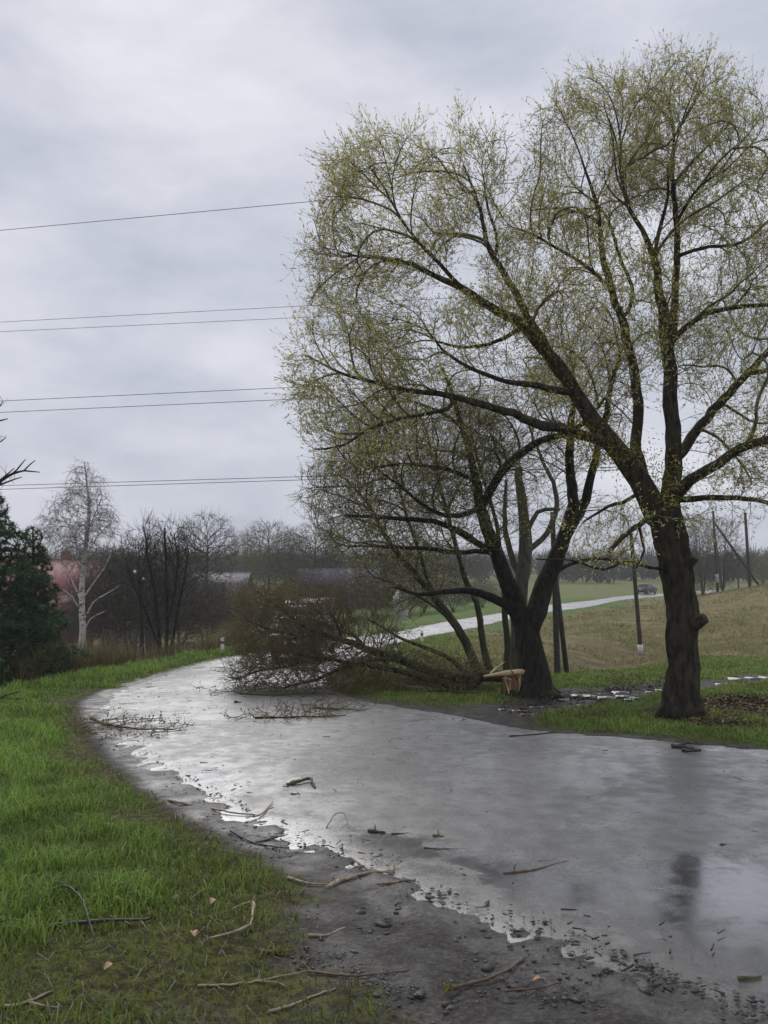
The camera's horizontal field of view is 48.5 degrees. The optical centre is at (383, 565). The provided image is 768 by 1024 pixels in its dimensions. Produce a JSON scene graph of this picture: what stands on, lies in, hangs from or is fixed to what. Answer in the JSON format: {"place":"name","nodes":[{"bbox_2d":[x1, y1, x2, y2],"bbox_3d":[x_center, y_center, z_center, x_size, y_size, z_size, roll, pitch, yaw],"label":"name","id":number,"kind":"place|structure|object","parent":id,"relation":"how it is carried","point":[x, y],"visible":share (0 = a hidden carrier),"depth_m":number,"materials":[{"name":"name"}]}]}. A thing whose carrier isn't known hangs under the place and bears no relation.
{"place":"outdoors","nodes":[
{"label":"outdoors","id":0,"kind":"place"},
{"bbox_2d":[5,376,523,400],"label":"power line","id":1,"kind":"object","parent":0,"point":[203,391],"visible":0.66,"depth_m":41.80,"materials":[{"name":"metal"}]},
{"bbox_2d":[0,388,532,412],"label":"power line","id":2,"kind":"object","parent":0,"point":[180,404],"visible":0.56,"depth_m":41.92,"materials":[{"name":"metal"}]},
{"bbox_2d":[0,304,580,331],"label":"power line","id":3,"kind":"object","parent":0,"point":[211,321],"visible":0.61,"depth_m":36.57,"materials":[{"name":"metal"}]},
{"bbox_2d":[7,290,595,321],"bbox_3d":[-10.107,-10.830,36.790,39.744,0.021,0.020,0,0,10],"label":"power line","id":4,"kind":"object","parent":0,"point":[220,310],"visible":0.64,"depth_m":36.39,"materials":[{"name":"metal"}]},
{"bbox_2d":[269,615,335,659],"bbox_3d":[-2.689,2.408,28.940,1.960,1.440,4.220,0,0,6],"label":"parked car","id":5,"kind":"object","parent":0,"point":[303,639],"visible":0.12,"depth_m":27.65,"materials":[{"name":"paint"}]},
{"bbox_2d":[0,173,611,230],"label":"power line","id":6,"kind":"object","parent":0,"point":[249,207],"visible":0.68,"depth_m":28.25,"materials":[{"name":"metal"}]},
{"bbox_2d":[1,470,610,489],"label":"power line","id":7,"kind":"object","parent":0,"point":[241,481],"visible":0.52,"depth_m":51.69,"materials":[{"name":"metal"}]},
{"bbox_2d":[1,466,653,485],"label":"power line","id":8,"kind":"object","parent":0,"point":[238,478],"visible":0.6,"depth_m":52.21,"materials":[{"name":"metal"}]},
{"bbox_2d":[0,568,767,1023],"bbox_3d":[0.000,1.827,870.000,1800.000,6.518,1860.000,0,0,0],"label":"ground","id":9,"kind":"structure","parent":0,"point":[428,950],"depth_m":5.04,"materials":[{"name":"plant"}]},
{"bbox_2d":[0,397,39,700],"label":"bare tree","id":10,"kind":"object","parent":9,"relation":"on","point":[5,476],"visible":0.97,"depth_m":16.98,"materials":[{"name":"brown plant"}]},
{"bbox_2d":[4,990,57,1008],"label":"fallen stick","id":11,"kind":"object","parent":9,"relation":"on","point":[29,1000],"visible":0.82,"depth_m":4.06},
{"bbox_2d":[13,544,57,558],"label":"bare tree","id":12,"kind":"object","parent":9,"relation":"on","point":[38,551],"visible":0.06,"depth_m":86.06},
{"bbox_2d":[0,524,76,681],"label":"pine tree","id":13,"kind":"object","parent":9,"relation":"on","point":[44,595],"visible":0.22,"depth_m":22.88,"materials":[{"name":"green plant"}]},
{"bbox_2d":[0,491,95,685],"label":"pine tree","id":14,"kind":"object","parent":9,"relation":"on","point":[11,568],"visible":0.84,"depth_m":21.39,"materials":[{"name":"green plant"}]},
{"bbox_2d":[0,550,118,630],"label":"village house","id":15,"kind":"structure","parent":9,"relation":"on","point":[59,566],"depth_m":62.19,"materials":[{"name":"brick"}]},
{"bbox_2d":[49,593,91,643],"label":"village shed","id":16,"kind":"structure","parent":9,"relation":"on","point":[66,636],"depth_m":54.00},
{"bbox_2d":[57,884,95,938],"bbox_3d":[-1.873,2.073,5.214,0.053,0.094,0.993,0,0,-33],"label":"fallen stick","id":17,"kind":"object","parent":9,"relation":"on","point":[76,892],"visible":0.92,"depth_m":5.17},
{"bbox_2d":[31,459,124,647],"bbox_3d":[-14.248,-0.021,40.071,4.765,10.168,3.187,0,0,0],"label":"birch tree","id":18,"kind":"object","parent":9,"relation":"on","point":[84,556],"visible":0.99,"depth_m":39.87,"materials":[{"name":"white plant"}]},
{"bbox_2d":[51,573,122,645],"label":"bare bush","id":19,"kind":"object","parent":9,"relation":"on","point":[62,603],"visible":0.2,"depth_m":51.55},
{"bbox_2d":[45,909,158,928],"bbox_3d":[-1.654,2.089,5.013,0.641,0.054,0.131,0,0,-18],"label":"fallen stick","id":20,"kind":"object","parent":9,"relation":"on","point":[152,914],"visible":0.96,"depth_m":4.99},
{"bbox_2d":[60,536,152,649],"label":"bare bush","id":21,"kind":"object","parent":9,"relation":"on","point":[105,623],"visible":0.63,"depth_m":45.53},
{"bbox_2d":[98,545,140,586],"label":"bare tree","id":22,"kind":"object","parent":9,"relation":"on","point":[114,557],"visible":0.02,"depth_m":79.72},
{"bbox_2d":[62,550,186,646],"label":"bare bush","id":23,"kind":"object","parent":9,"relation":"on","point":[115,610],"visible":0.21,"depth_m":46.87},
{"bbox_2d":[0,622,253,687],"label":"dry reeds","id":24,"kind":"object","parent":9,"relation":"on","point":[112,657],"visible":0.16,"depth_m":24.95,"materials":[{"name":"brown plant"}]},
{"bbox_2d":[133,563,144,659],"bbox_3d":[-10.299,2.480,35.954,0.491,5.144,0.240,0,0,0],"label":"service pole","id":25,"kind":"object","parent":9,"relation":"on","point":[141,628],"visible":0.47,"depth_m":35.95,"materials":[{"name":"brown wood"}]},
{"bbox_2d":[105,525,200,649],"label":"bare bush","id":26,"kind":"object","parent":9,"relation":"on","point":[180,536],"visible":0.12,"depth_m":49.60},
{"bbox_2d":[95,510,212,657],"bbox_3d":[-8.127,0.908,30.966,4.234,6.068,3.436,0,0,0],"label":"bare tree","id":27,"kind":"object","parent":9,"relation":"on","point":[166,606],"visible":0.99,"depth_m":30.74,"materials":[{"name":"brown plant"}]},
{"bbox_2d":[121,563,229,643],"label":"bare bush","id":28,"kind":"object","parent":9,"relation":"on","point":[204,614],"visible":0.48,"depth_m":46.59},
{"bbox_2d":[151,548,200,587],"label":"bare tree","id":29,"kind":"object","parent":9,"relation":"on","point":[176,564],"visible":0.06,"depth_m":83.88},
{"bbox_2d":[167,504,242,621],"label":"bare tree","id":30,"kind":"object","parent":9,"relation":"on","point":[212,548],"visible":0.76,"depth_m":65.81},
{"bbox_2d":[168,574,246,641],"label":"bare bush","id":31,"kind":"object","parent":9,"relation":"on","point":[219,610],"visible":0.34,"depth_m":51.63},
{"bbox_2d":[167,799,272,817],"bbox_3d":[-1.511,2.297,8.280,1.155,0.050,0.525,0,0,34],"label":"fallen stick","id":32,"kind":"object","parent":9,"relation":"on","point":[178,802],"visible":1,"depth_m":8.03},
{"bbox_2d":[186,571,254,620],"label":"wooden barn","id":33,"kind":"structure","parent":9,"relation":"on","point":[240,574],"depth_m":74.13,"materials":[{"name":"grey stone"}]},
{"bbox_2d":[204,575,257,634],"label":"bare bush","id":34,"kind":"object","parent":9,"relation":"on","point":[222,592],"visible":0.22,"depth_m":54.60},
{"bbox_2d":[209,901,255,938],"bbox_3d":[-0.858,2.134,5.132,0.186,0.086,0.696,0,0,6],"label":"fallen stick","id":35,"kind":"object","parent":9,"relation":"on","point":[245,926],"visible":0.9,"depth_m":5.00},
{"bbox_2d":[217,529,271,584],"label":"bare tree","id":36,"kind":"object","parent":9,"relation":"on","point":[247,562],"visible":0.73,"depth_m":91.59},
{"bbox_2d":[197,970,305,987],"bbox_3d":[-0.636,2.107,4.291,0.574,0.055,0.162,0,0,-26],"label":"fallen stick","id":37,"kind":"object","parent":9,"relation":"on","point":[222,984],"visible":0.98,"depth_m":4.30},
{"bbox_2d":[230,830,288,848],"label":"fallen stick","id":38,"kind":"object","parent":9,"relation":"on","point":[240,836],"visible":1,"depth_m":6.97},
{"bbox_2d":[229,577,303,629],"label":"bare bush","id":39,"kind":"object","parent":9,"relation":"on","point":[266,594],"visible":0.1,"depth_m":61.66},
{"bbox_2d":[236,516,300,590],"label":"bare tree","id":40,"kind":"object","parent":9,"relation":"on","point":[263,531],"visible":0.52,"depth_m":97.39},
{"bbox_2d":[259,946,293,954],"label":"fallen stick","id":41,"kind":"object","parent":9,"relation":"on","point":[277,950],"visible":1,"depth_m":4.70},
{"bbox_2d":[262,526,314,595],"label":"bare tree","id":42,"kind":"object","parent":9,"relation":"on","point":[276,565],"visible":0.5,"depth_m":95.32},
{"bbox_2d":[275,565,322,611],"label":"bare bush","id":43,"kind":"object","parent":9,"relation":"on","point":[298,576],"visible":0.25,"depth_m":69.80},
{"bbox_2d":[268,988,335,1013],"bbox_3d":[-0.395,2.113,4.148,0.388,0.024,0.025,0,0,-39],"label":"fallen stick","id":44,"kind":"object","parent":9,"relation":"on","point":[290,1005],"visible":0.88,"depth_m":4.11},
{"bbox_2d":[281,519,344,572],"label":"bare tree","id":45,"kind":"object","parent":9,"relation":"on","point":[315,553],"visible":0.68,"depth_m":91.37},
{"bbox_2d":[308,926,345,936],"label":"fallen stick","id":46,"kind":"object","parent":9,"relation":"on","point":[316,935],"visible":1,"depth_m":4.94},
{"bbox_2d":[304,575,358,607],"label":"bare bush","id":47,"kind":"object","parent":9,"relation":"on","point":[344,592],"visible":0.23,"depth_m":73.62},
{"bbox_2d":[314,535,350,566],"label":"bare tree","id":48,"kind":"object","parent":9,"relation":"on","point":[333,555],"visible":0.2,"depth_m":93.79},
{"bbox_2d":[296,567,379,607],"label":"village house","id":49,"kind":"structure","parent":9,"relation":"on","point":[324,574],"depth_m":89.87,"materials":[{"name":"concrete"}]},
{"bbox_2d":[287,857,394,888],"bbox_3d":[-0.262,2.210,6.152,0.444,0.050,0.774,0,0,42],"label":"fallen stick","id":50,"kind":"object","parent":9,"relation":"on","point":[338,881],"visible":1,"depth_m":6.04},
{"bbox_2d":[326,565,371,613],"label":"bare bush","id":51,"kind":"object","parent":9,"relation":"on","point":[342,577],"visible":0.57,"depth_m":75.59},
{"bbox_2d":[331,546,379,566],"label":"bare tree","id":52,"kind":"object","parent":9,"relation":"on","point":[351,564],"visible":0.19,"depth_m":97.21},
{"bbox_2d":[206,568,505,692],"bbox_3d":[-0.590,1.408,19.641,6.741,2.807,3.844,0,0,0],"label":"fallen willow","id":53,"kind":"object","parent":9,"relation":"on","point":[350,666],"visible":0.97,"depth_m":18.96,"materials":[{"name":"brown plant"}]},
{"bbox_2d":[307,970,408,976],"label":"fallen stick","id":54,"kind":"object","parent":9,"relation":"on","point":[337,974],"visible":0.95,"depth_m":4.44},
{"bbox_2d":[348,574,397,615],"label":"bare bush","id":55,"kind":"object","parent":9,"relation":"on","point":[374,593],"visible":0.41,"depth_m":76.40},
{"bbox_2d":[0,656,766,1023],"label":"dry straw","id":56,"kind":"object","parent":9,"relation":"on","point":[18,976],"visible":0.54,"depth_m":4.51,"materials":[{"name":"brown plant"}]},
{"bbox_2d":[0,628,767,1023],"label":"grass","id":57,"kind":"structure","parent":9,"relation":"on","point":[26,796],"depth_m":6.95,"materials":[{"name":"plant"}]},
{"bbox_2d":[2,540,767,583],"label":"wood","id":58,"kind":"object","parent":9,"relation":"on","point":[624,573],"visible":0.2,"depth_m":186.69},
{"bbox_2d":[375,878,415,884],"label":"fallen stick","id":59,"kind":"object","parent":9,"relation":"on","point":[384,882],"visible":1,"depth_m":5.95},
{"bbox_2d":[375,578,425,609],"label":"bare bush","id":60,"kind":"object","parent":9,"relation":"on","point":[408,593],"visible":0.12,"depth_m":79.75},
{"bbox_2d":[391,590,413,620],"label":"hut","id":61,"kind":"object","parent":9,"relation":"on","point":[405,613],"visible":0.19,"depth_m":72.06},
{"bbox_2d":[285,386,533,672],"bbox_3d":[0.753,-0.801,22.583,6.828,8.228,3.854,0,0,-11],"label":"willow tree","id":62,"kind":"object","parent":9,"relation":"on","point":[439,605],"visible":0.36,"depth_m":22.24,"materials":[{"name":"green plant"}]},
{"bbox_2d":[336,663,501,692],"bbox_3d":[1.123,2.492,18.784,3.851,0.590,3.185,0,0,19],"label":"broken branch","id":63,"kind":"object","parent":9,"relation":"on","point":[418,686],"visible":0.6,"depth_m":18.30,"materials":[{"name":"brown plant"}]},
{"bbox_2d":[406,567,443,612],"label":"bare bush","id":64,"kind":"object","parent":9,"relation":"on","point":[424,607],"visible":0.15,"depth_m":81.78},
{"bbox_2d":[84,731,767,1023],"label":"shoulder gravel","id":65,"kind":"structure","parent":9,"relation":"on","point":[605,969],"depth_m":4.55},
{"bbox_2d":[407,550,448,583],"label":"bare tree","id":66,"kind":"object","parent":9,"relation":"on","point":[431,564],"visible":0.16,"depth_m":111.64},
{"bbox_2d":[430,576,481,611],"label":"bare bush","id":67,"kind":"object","parent":9,"relation":"on","point":[455,600],"visible":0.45,"depth_m":83.60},
{"bbox_2d":[439,545,491,582],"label":"bare tree","id":68,"kind":"object","parent":9,"relation":"on","point":[468,561],"visible":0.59,"depth_m":117.48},
{"bbox_2d":[305,274,654,698],"bbox_3d":[2.083,-1.542,17.318,7.434,8.882,3.916,0,0,-11],"label":"willow tree","id":69,"kind":"object","parent":9,"relation":"on","point":[528,621],"visible":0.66,"depth_m":17.11,"materials":[{"name":"brown plant"}]},
{"bbox_2d":[461,578,501,606],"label":"bare bush","id":70,"kind":"object","parent":9,"relation":"on","point":[491,583],"visible":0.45,"depth_m":89.66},
{"bbox_2d":[442,957,526,993],"bbox_3d":[0.543,2.136,4.477,0.676,0.071,0.075,0,0,-41],"label":"fallen stick","id":71,"kind":"object","parent":9,"relation":"on","point":[450,987],"visible":1,"depth_m":4.38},
{"bbox_2d":[212,813,767,1023],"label":"shoulder clods","id":72,"kind":"object","parent":9,"relation":"on","point":[490,966],"visible":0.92,"depth_m":4.38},
{"bbox_2d":[484,660,524,696],"bbox_3d":[2.588,2.305,17.674,0.955,0.860,0.704,0,0,16],"label":"broken stump","id":73,"kind":"object","parent":9,"relation":"on","point":[511,681],"visible":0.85,"depth_m":17.46,"materials":[{"name":"wood"}]},
{"bbox_2d":[265,28,767,719],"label":"willow tree","id":74,"kind":"object","parent":9,"relation":"on","point":[667,520],"visible":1,"depth_m":13.34,"materials":[{"name":"green plant"}]},
{"bbox_2d":[511,708,528,712],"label":"puddle","id":75,"kind":"object","parent":9,"relation":"on","point":[513,710],"visible":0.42,"depth_m":14.92,"materials":[{"name":"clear liquid"}]},
{"bbox_2d":[517,712,533,716],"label":"puddle","id":76,"kind":"object","parent":9,"relation":"on","point":[523,714],"visible":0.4,"depth_m":14.26,"materials":[{"name":"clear liquid"}]},
{"bbox_2d":[504,982,560,992],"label":"fallen stick","id":77,"kind":"object","parent":9,"relation":"on","point":[519,989],"visible":1,"depth_m":4.33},
{"bbox_2d":[471,412,602,669],"bbox_3d":[4.331,-0.507,25.077,4.250,8.099,2.766,0,0,0],"label":"willow tree","id":78,"kind":"object","parent":9,"relation":"on","point":[521,567],"visible":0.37,"depth_m":24.41,"materials":[{"name":"brown plant"}]},
{"bbox_2d":[499,689,614,714],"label":"bark scraps","id":79,"kind":"object","parent":9,"relation":"on","point":[566,695],"visible":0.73,"depth_m":16.48,"materials":[{"name":"brown plant"}]},
{"bbox_2d":[550,512,568,674],"bbox_3d":[5.811,1.223,27.744,1.041,5.887,0.319,0,0,-43],"label":"utility pole","id":80,"kind":"object","parent":9,"relation":"on","point":[558,624],"visible":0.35,"depth_m":27.45,"materials":[{"name":"brown wood"}]},
{"bbox_2d":[552,697,568,701],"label":"puddle","id":81,"kind":"object","parent":9,"relation":"on","point":[558,699],"visible":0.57,"depth_m":16.97,"materials":[{"name":"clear liquid"}]},
{"bbox_2d":[568,692,582,699],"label":"puddle","id":82,"kind":"object","parent":9,"relation":"on","point":[575,695],"visible":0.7,"depth_m":17.26,"materials":[{"name":"liquid"}]},
{"bbox_2d":[577,691,596,699],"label":"puddle","id":83,"kind":"object","parent":9,"relation":"on","point":[587,694],"visible":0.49,"depth_m":17.26,"materials":[{"name":"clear liquid"}]},
{"bbox_2d":[409,582,767,672],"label":"dry grass","id":84,"kind":"structure","parent":9,"relation":"on","point":[744,644],"depth_m":43.89,"materials":[{"name":"plant"}]},
{"bbox_2d":[596,694,616,700],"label":"puddle","id":85,"kind":"object","parent":9,"relation":"on","point":[606,696],"visible":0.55,"depth_m":16.85,"materials":[{"name":"liquid"}]},
{"bbox_2d":[610,689,629,693],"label":"puddle","id":86,"kind":"object","parent":9,"relation":"on","point":[614,691],"visible":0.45,"depth_m":18.27,"materials":[{"name":"liquid"}]},
{"bbox_2d":[614,693,632,698],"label":"puddle","id":87,"kind":"object","parent":9,"relation":"on","point":[621,695],"visible":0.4,"depth_m":16.84,"materials":[{"name":"liquid"}]},
{"bbox_2d":[602,671,664,690],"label":"leaf litter","id":88,"kind":"object","parent":9,"relation":"on","point":[657,684],"visible":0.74,"depth_m":19.30,"materials":[{"name":"brown plant"}]},
{"bbox_2d":[629,533,643,653],"bbox_3d":[11.834,1.438,40.000,0.670,5.888,0.244,0,0,0],"label":"utility pole","id":89,"kind":"object","parent":9,"relation":"on","point":[638,626],"visible":0.7,"depth_m":39.92,"materials":[{"name":"brown wood"}]},
{"bbox_2d":[686,521,706,593],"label":"bare tree","id":90,"kind":"object","parent":9,"relation":"on","point":[696,550],"visible":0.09,"depth_m":87.59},
{"bbox_2d":[687,514,723,595],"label":"bare tree","id":91,"kind":"object","parent":9,"relation":"on","point":[700,580],"visible":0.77,"depth_m":83.76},
{"bbox_2d":[700,513,745,591],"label":"bare tree","id":92,"kind":"object","parent":9,"relation":"on","point":[723,584],"visible":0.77,"depth_m":89.69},
{"bbox_2d":[684,691,767,725],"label":"leaf litter","id":93,"kind":"object","parent":9,"relation":"on","point":[702,720],"visible":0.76,"depth_m":14.38,"materials":[{"name":"brown plant"}]},
{"bbox_2d":[712,511,759,592],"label":"utility pole","id":94,"kind":"object","parent":9,"relation":"on","point":[739,558],"visible":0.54,"depth_m":87.97,"materials":[{"name":"brown wood"}]},
{"bbox_2d":[727,676,749,681],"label":"puddle","id":95,"kind":"object","parent":9,"relation":"on","point":[738,678],"visible":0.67,"depth_m":20.91,"materials":[{"name":"liquid"}]},
{"bbox_2d":[720,544,759,588],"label":"bare tree","id":96,"kind":"object","parent":9,"relation":"on","point":[737,564],"visible":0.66,"depth_m":104.79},
{"bbox_2d":[744,512,751,586],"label":"utility pole","id":97,"kind":"object","parent":9,"relation":"on","point":[747,554],"visible":0.72,"depth_m":83.88,"materials":[{"name":"brown wood"}]},
{"bbox_2d":[744,676,764,679],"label":"puddle","id":98,"kind":"object","parent":9,"relation":"on","point":[754,678],"visible":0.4,"depth_m":21.25,"materials":[{"name":"liquid"}]},
{"bbox_2d":[750,550,767,583],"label":"bare tree","id":99,"kind":"object","parent":9,"relation":"on","point":[762,570],"visible":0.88,"depth_m":111.84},
{"bbox_2d":[0,0,767,562],"label":"sky","id":100,"kind":"structure","parent":0,"point":[110,110],"materials":[{"name":"grey"}]},
{"bbox_2d":[98,590,767,1020],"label":"road","id":101,"kind":"structure","parent":0,"point":[644,830],"depth_m":8.05,"materials":[{"name":"asphalt"}]},
{"bbox_2d":[46,705,193,739],"bbox_3d":[-3.973,2.385,13.094,2.325,0.366,2.069,0,0,21],"label":"broken branch","id":102,"kind":"object","parent":101,"relation":"on","point":[103,723],"visible":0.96,"depth_m":13.07,"materials":[{"name":"brown plant"}]},
{"bbox_2d":[220,693,356,723],"bbox_3d":[-1.567,2.377,14.427,1.809,0.460,2.060,0,0,32],"label":"broken branch","id":103,"kind":"object","parent":101,"relation":"on","point":[269,717],"visible":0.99,"depth_m":14.29,"materials":[{"name":"brown plant"}]},
{"bbox_2d":[191,670,392,697],"bbox_3d":[-1.928,2.418,18.006,4.269,0.657,2.083,0,0,0],"label":"broken branch","id":104,"kind":"object","parent":101,"relation":"on","point":[284,691],"visible":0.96,"depth_m":17.77,"materials":[{"name":"brown plant"}]},
{"bbox_2d":[286,777,315,788],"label":"fallen stick","id":105,"kind":"object","parent":101,"relation":"on","point":[293,782],"visible":0.99,"depth_m":9.13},
{"bbox_2d":[275,598,337,632],"bbox_3d":[-3.199,2.428,35.970,2.160,1.960,4.660,0,0,8],"label":"parked van","id":106,"kind":"object","parent":101,"relation":"on","point":[314,612],"visible":0.05,"depth_m":35.61,"materials":[{"name":"paint"}]},
{"bbox_2d":[300,693,382,718],"bbox_3d":[-0.908,2.460,15.188,1.581,0.358,2.152,0,0,28],"label":"broken branch","id":107,"kind":"object","parent":101,"relation":"on","point":[332,707],"visible":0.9,"depth_m":15.29,"materials":[{"name":"brown plant"}]},
{"bbox_2d":[368,824,384,832],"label":"fallen stick","id":108,"kind":"object","parent":101,"relation":"on","point":[373,830],"visible":1,"depth_m":7.26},
{"bbox_2d":[102,672,767,1013],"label":"twig litter","id":109,"kind":"object","parent":101,"relation":"on","point":[607,943],"visible":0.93,"depth_m":5.15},
{"bbox_2d":[509,732,553,736],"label":"fallen stick","id":110,"kind":"object","parent":101,"relation":"on","point":[530,734],"visible":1,"depth_m":12.43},
{"bbox_2d":[503,858,577,873],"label":"fallen stick","id":111,"kind":"object","parent":101,"relation":"on","point":[519,871],"visible":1,"depth_m":6.21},
{"bbox_2d":[637,584,656,593],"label":"distant car","id":112,"kind":"object","parent":101,"relation":"on","point":[647,588],"visible":0.85,"depth_m":116.97,"materials":[{"name":"paint"}]},
{"bbox_2d":[671,741,700,751],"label":"fallen stick","id":113,"kind":"object","parent":101,"relation":"on","point":[684,746],"visible":1,"depth_m":11.35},
{"bbox_2d":[737,975,761,980],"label":"fallen stick","id":114,"kind":"object","parent":101,"relation":"on","point":[742,977],"visible":1,"depth_m":4.46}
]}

